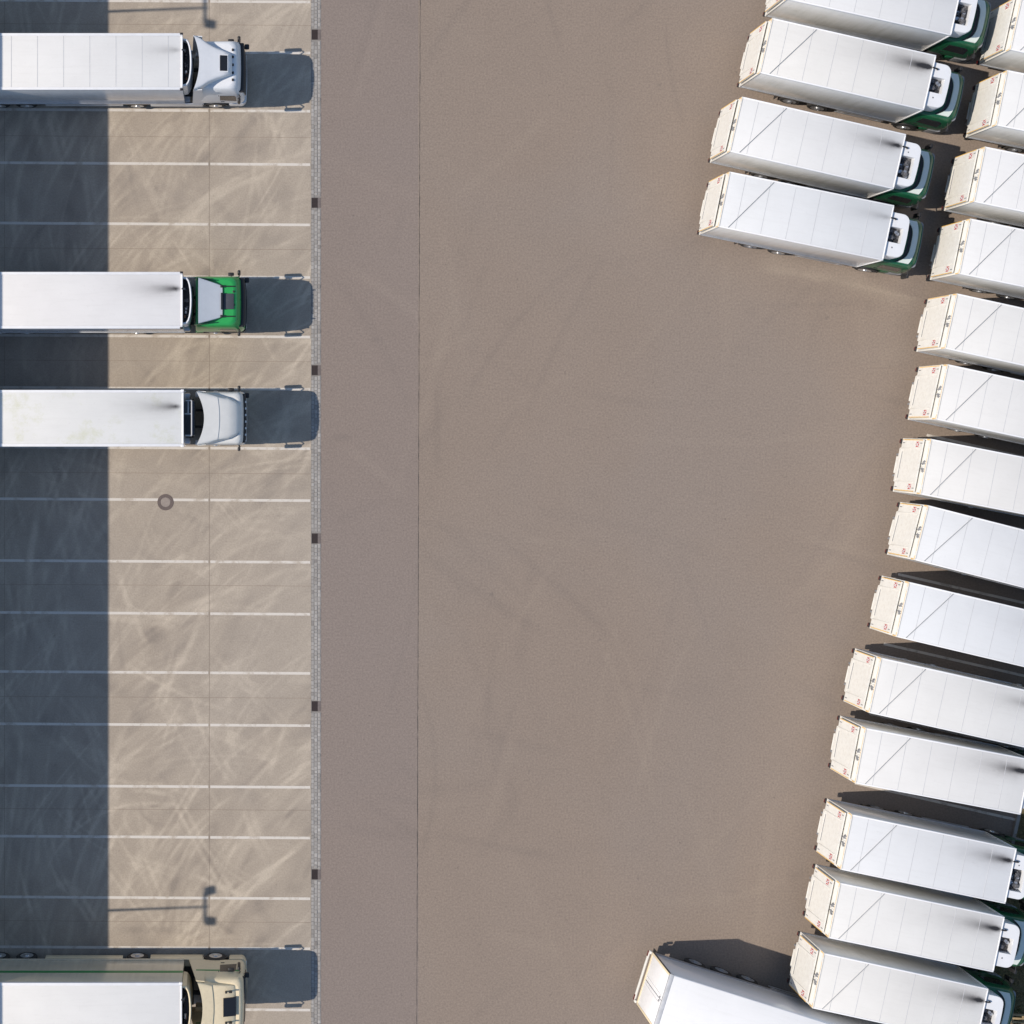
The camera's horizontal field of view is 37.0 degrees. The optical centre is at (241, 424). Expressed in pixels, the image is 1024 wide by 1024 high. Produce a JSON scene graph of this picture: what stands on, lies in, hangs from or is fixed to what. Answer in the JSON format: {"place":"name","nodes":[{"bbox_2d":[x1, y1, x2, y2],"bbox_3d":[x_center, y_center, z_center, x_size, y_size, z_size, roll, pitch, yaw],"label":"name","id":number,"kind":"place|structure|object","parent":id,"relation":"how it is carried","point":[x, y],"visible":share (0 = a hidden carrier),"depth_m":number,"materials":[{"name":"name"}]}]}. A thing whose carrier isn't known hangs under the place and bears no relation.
{"place":"outdoors","nodes":[
{"label":"outdoors","id":0,"kind":"place"},
{"bbox_2d":[0,0,310,1023],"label":"concrete apron","id":1,"kind":"object","parent":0,"point":[208,530],"visible":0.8,"depth_m":70.70,"materials":[{"name":"beige concrete"}]},
{"bbox_2d":[0,33,248,107],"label":"semi truck","id":2,"kind":"object","parent":1,"relation":"on","point":[137,70],"visible":1,"depth_m":66.72,"materials":[{"name":"metal"}]},
{"bbox_2d":[0,952,248,1023],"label":"semi truck","id":3,"kind":"object","parent":1,"relation":"on","point":[137,988],"visible":1,"depth_m":67.04,"materials":[{"name":"metal"}]},
{"bbox_2d":[0,270,248,335],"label":"semi truck","id":4,"kind":"object","parent":1,"relation":"on","point":[98,302],"visible":1,"depth_m":66.72,"materials":[{"name":"white metal"}]},
{"bbox_2d":[0,386,248,450],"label":"semi truck","id":5,"kind":"object","parent":1,"relation":"on","point":[97,418],"visible":1,"depth_m":66.72,"materials":[{"name":"metal"}]},
{"bbox_2d":[0,222,309,225],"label":"parking line","id":6,"kind":"object","parent":1,"relation":"on","point":[134,223],"visible":1,"depth_m":70.69,"materials":[{"name":"paint"}]},
{"bbox_2d":[0,334,309,337],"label":"parking line","id":7,"kind":"object","parent":1,"relation":"on","point":[112,335],"visible":1,"depth_m":70.69,"materials":[{"name":"paint"}]},
{"bbox_2d":[0,835,309,838],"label":"parking line","id":8,"kind":"object","parent":1,"relation":"on","point":[121,836],"visible":1,"depth_m":70.69,"materials":[{"name":"paint"}]},
{"bbox_2d":[0,161,309,165],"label":"parking line","id":9,"kind":"object","parent":1,"relation":"on","point":[171,163],"visible":1,"depth_m":70.69,"materials":[{"name":"paint"}]},
{"bbox_2d":[0,945,309,949],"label":"parking line","id":10,"kind":"object","parent":1,"relation":"on","point":[169,947],"visible":1,"depth_m":70.69,"materials":[{"name":"paint"}]},
{"bbox_2d":[0,722,309,726],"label":"parking line","id":11,"kind":"object","parent":1,"relation":"on","point":[174,724],"visible":1,"depth_m":70.69,"materials":[{"name":"paint"}]},
{"bbox_2d":[0,895,309,899],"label":"parking line","id":12,"kind":"object","parent":1,"relation":"on","point":[163,897],"visible":1,"depth_m":70.69,"materials":[{"name":"paint"}]},
{"bbox_2d":[0,108,309,112],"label":"parking line","id":13,"kind":"object","parent":1,"relation":"on","point":[141,110],"visible":1,"depth_m":70.69,"materials":[{"name":"paint"}]},
{"bbox_2d":[0,611,309,615],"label":"parking line","id":14,"kind":"object","parent":1,"relation":"on","point":[136,613],"visible":1,"depth_m":70.69,"materials":[{"name":"paint"}]},
{"bbox_2d":[0,670,309,674],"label":"parking line","id":15,"kind":"object","parent":1,"relation":"on","point":[145,672],"visible":1,"depth_m":70.69,"materials":[{"name":"paint"}]},
{"bbox_2d":[0,784,309,788],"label":"parking line","id":16,"kind":"object","parent":1,"relation":"on","point":[141,786],"visible":1,"depth_m":70.69,"materials":[{"name":"paint"}]},
{"bbox_2d":[0,559,309,563],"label":"parking line","id":17,"kind":"object","parent":1,"relation":"on","point":[141,561],"visible":1,"depth_m":70.69,"materials":[{"name":"paint"}]},
{"bbox_2d":[0,386,309,390],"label":"parking line","id":18,"kind":"object","parent":1,"relation":"on","point":[136,388],"visible":1,"depth_m":70.69,"materials":[{"name":"paint"}]},
{"bbox_2d":[0,497,309,501],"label":"parking line","id":19,"kind":"object","parent":1,"relation":"on","point":[175,499],"visible":1,"depth_m":70.69,"materials":[{"name":"paint"}]},
{"bbox_2d":[0,0,309,2],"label":"parking line","id":20,"kind":"object","parent":1,"relation":"on","point":[234,1],"visible":1,"depth_m":70.69,"materials":[{"name":"paint"}]},
{"bbox_2d":[0,447,309,449],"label":"parking line","id":21,"kind":"object","parent":1,"relation":"on","point":[270,448],"visible":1,"depth_m":70.69,"materials":[{"name":"paint"}]},
{"bbox_2d":[0,1,310,951],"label":"slab joints","id":22,"kind":"object","parent":1,"relation":"on","point":[4,23],"visible":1,"depth_m":70.69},
{"bbox_2d":[157,494,173,509],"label":"manhole","id":23,"kind":"object","parent":1,"relation":"on","point":[166,502],"visible":1,"depth_m":70.69,"materials":[{"name":"metal"}]},
{"bbox_2d":[184,275,309,278],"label":"parking line","id":24,"kind":"object","parent":1,"relation":"on","point":[274,277],"visible":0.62,"depth_m":70.69,"materials":[{"name":"paint"}]},
{"bbox_2d":[246,51,309,53],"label":"parking line","id":25,"kind":"object","parent":1,"relation":"on","point":[268,52],"visible":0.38,"depth_m":70.69,"materials":[{"name":"paint"}]},
{"bbox_2d":[246,1008,309,1010],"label":"parking line","id":26,"kind":"object","parent":1,"relation":"on","point":[257,1009],"visible":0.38,"depth_m":70.69,"materials":[{"name":"paint"}]},
{"bbox_2d":[321,0,417,1023],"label":"asphalt lane","id":27,"kind":"structure","parent":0,"point":[369,461],"depth_m":70.70,"materials":[{"name":"asphalt"}]},
{"bbox_2d":[418,0,1023,1023],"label":"asphalt yard","id":28,"kind":"structure","parent":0,"point":[658,450],"depth_m":70.70,"materials":[{"name":"brown asphalt"}]},
{"bbox_2d":[416,0,420,1020],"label":"paving seam","id":29,"kind":"object","parent":28,"relation":"on","point":[418,509],"visible":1,"depth_m":70.70,"materials":[{"name":"metal"}]},
{"bbox_2d":[633,948,881,1023],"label":"semi trailer","id":30,"kind":"object","parent":28,"relation":"on","point":[685,991],"visible":0.97,"depth_m":66.87,"materials":[{"name":"grey metal"}]},
{"bbox_2d":[697,172,923,278],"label":"refrigerated truck","id":31,"kind":"object","parent":28,"relation":"on","point":[782,218],"visible":1,"depth_m":66.79,"materials":[{"name":"white metal"}]},
{"bbox_2d":[708,97,934,210],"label":"refrigerated truck","id":32,"kind":"object","parent":28,"relation":"on","point":[767,140],"visible":0.87,"depth_m":66.79,"materials":[{"name":"white metal"}]},
{"bbox_2d":[737,18,963,133],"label":"refrigerated truck","id":33,"kind":"object","parent":28,"relation":"on","point":[818,69],"visible":1,"depth_m":66.79,"materials":[{"name":"metal"}]},
{"bbox_2d":[763,0,990,61],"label":"refrigerated truck","id":34,"kind":"object","parent":28,"relation":"on","point":[952,30],"visible":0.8,"depth_m":67.50,"materials":[{"name":"metal"}]},
{"bbox_2d":[787,931,1015,1023],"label":"refrigerated truck","id":35,"kind":"object","parent":28,"relation":"on","point":[864,982],"visible":0.92,"depth_m":66.79,"materials":[{"name":"white metal"}]},
{"bbox_2d":[803,864,1023,973],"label":"refrigerated truck","id":36,"kind":"object","parent":28,"relation":"on","point":[914,920],"visible":0.89,"depth_m":66.79,"materials":[{"name":"white metal"}]},
{"bbox_2d":[814,798,1023,905],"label":"refrigerated truck","id":37,"kind":"object","parent":28,"relation":"on","point":[909,848],"visible":1,"depth_m":66.79,"materials":[{"name":"white metal"}]},
{"bbox_2d":[828,715,1023,814],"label":"refrigerated truck","id":38,"kind":"object","parent":28,"relation":"on","point":[908,760],"visible":1,"depth_m":66.79,"materials":[{"name":"white metal"}]},
{"bbox_2d":[841,648,1023,746],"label":"refrigerated truck","id":39,"kind":"object","parent":28,"relation":"on","point":[926,694],"visible":1,"depth_m":66.79,"materials":[{"name":"white metal"}]},
{"bbox_2d":[856,784,1015,820],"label":"parking line","id":40,"kind":"object","parent":28,"relation":"on","point":[952,805],"visible":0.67,"depth_m":70.69,"materials":[{"name":"paint"}]},
{"bbox_2d":[867,576,1023,666],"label":"refrigerated truck","id":41,"kind":"object","parent":28,"relation":"on","point":[945,619],"visible":1,"depth_m":66.79,"materials":[{"name":"white metal"}]},
{"bbox_2d":[869,713,1023,749],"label":"parking line","id":42,"kind":"object","parent":28,"relation":"on","point":[987,740],"visible":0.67,"depth_m":70.69,"materials":[{"name":"paint"}]},
{"bbox_2d":[883,643,1023,676],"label":"parking line","id":43,"kind":"object","parent":28,"relation":"on","point":[953,659],"visible":1,"depth_m":70.69,"materials":[{"name":"paint"}]},
{"bbox_2d":[885,502,1023,588],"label":"refrigerated truck","id":44,"kind":"object","parent":28,"relation":"on","point":[962,544],"visible":1,"depth_m":66.79,"materials":[{"name":"white metal"}]},
{"bbox_2d":[890,438,1023,516],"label":"refrigerated truck","id":45,"kind":"object","parent":28,"relation":"on","point":[959,474],"visible":1,"depth_m":66.79,"materials":[{"name":"white metal"}]},
{"bbox_2d":[898,573,1023,603],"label":"parking line","id":46,"kind":"object","parent":28,"relation":"on","point":[960,588],"visible":1,"depth_m":70.69,"materials":[{"name":"paint"}]},
{"bbox_2d":[905,364,1023,444],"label":"refrigerated truck","id":47,"kind":"object","parent":28,"relation":"on","point":[971,401],"visible":1,"depth_m":66.79,"materials":[{"name":"white metal"}]},
{"bbox_2d":[914,293,1023,375],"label":"refrigerated truck","id":48,"kind":"object","parent":28,"relation":"on","point":[970,330],"visible":1,"depth_m":66.79,"materials":[{"name":"white metal"}]},
{"bbox_2d":[927,434,1023,456],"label":"parking line","id":49,"kind":"object","parent":28,"relation":"on","point":[959,442],"visible":1,"depth_m":70.69,"materials":[{"name":"paint"}]},
{"bbox_2d":[927,218,1023,299],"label":"refrigerated truck","id":50,"kind":"object","parent":28,"relation":"on","point":[975,255],"visible":1,"depth_m":66.79,"materials":[{"name":"white metal"}]},
{"bbox_2d":[942,146,1023,228],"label":"refrigerated truck","id":51,"kind":"object","parent":28,"relation":"on","point":[985,184],"visible":0.92,"depth_m":66.90,"materials":[{"name":"white metal"}]},
{"bbox_2d":[963,70,1023,151],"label":"refrigerated truck","id":52,"kind":"object","parent":28,"relation":"on","point":[995,113],"visible":1,"depth_m":67.42,"materials":[{"name":"white metal"}]},
{"bbox_2d":[976,0,1023,72],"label":"refrigerated truck","id":53,"kind":"object","parent":28,"relation":"on","point":[1002,47],"visible":0.84,"depth_m":67.84,"materials":[{"name":"white metal"}]},
{"bbox_2d":[993,809,1023,1023],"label":"verge","id":54,"kind":"structure","parent":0,"point":[1011,901],"depth_m":70.61,"materials":[{"name":"green plant"}]},
{"bbox_2d":[1011,1013,1023,1023],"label":"wooden pallet","id":55,"kind":"object","parent":54,"relation":"on","point":[1015,1019],"visible":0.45,"depth_m":70.46,"materials":[{"name":"brown wood"}]},
{"bbox_3d":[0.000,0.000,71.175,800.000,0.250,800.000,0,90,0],"label":"ground","id":56,"kind":"structure","parent":0,"visible":0},
{"bbox_2d":[311,0,320,1023],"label":"gutter","id":57,"kind":"object","parent":56,"relation":"on","point":[315,518],"visible":1,"depth_m":70.70,"materials":[{"name":"concrete"}]},
{"bbox_2d":[312,533,320,543],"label":"drain grate","id":58,"kind":"object","parent":57,"relation":"on","point":[316,538],"visible":1,"depth_m":70.69,"materials":[{"name":"metal"}]},
{"bbox_2d":[312,869,320,879],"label":"drain grate","id":59,"kind":"object","parent":57,"relation":"on","point":[316,874],"visible":1,"depth_m":70.69,"materials":[{"name":"metal"}]},
{"bbox_2d":[312,30,320,39],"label":"drain grate","id":60,"kind":"object","parent":57,"relation":"on","point":[316,34],"visible":1,"depth_m":70.69,"materials":[{"name":"metal"}]},
{"bbox_2d":[312,198,320,207],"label":"drain grate","id":61,"kind":"object","parent":57,"relation":"on","point":[316,202],"visible":1,"depth_m":70.69,"materials":[{"name":"metal"}]},
{"bbox_2d":[312,365,320,374],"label":"drain grate","id":62,"kind":"object","parent":57,"relation":"on","point":[316,369],"visible":1,"depth_m":70.69,"materials":[{"name":"metal"}]},
{"bbox_2d":[312,701,320,710],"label":"drain grate","id":63,"kind":"object","parent":57,"relation":"on","point":[316,705],"visible":1,"depth_m":70.69,"materials":[{"name":"metal"}]},
{"bbox_2d":[1012,808,1022,836],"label":"kerb","id":64,"kind":"structure","parent":56,"relation":"on","point":[1016,824],"depth_m":70.58,"materials":[{"name":"concrete"}]}
]}

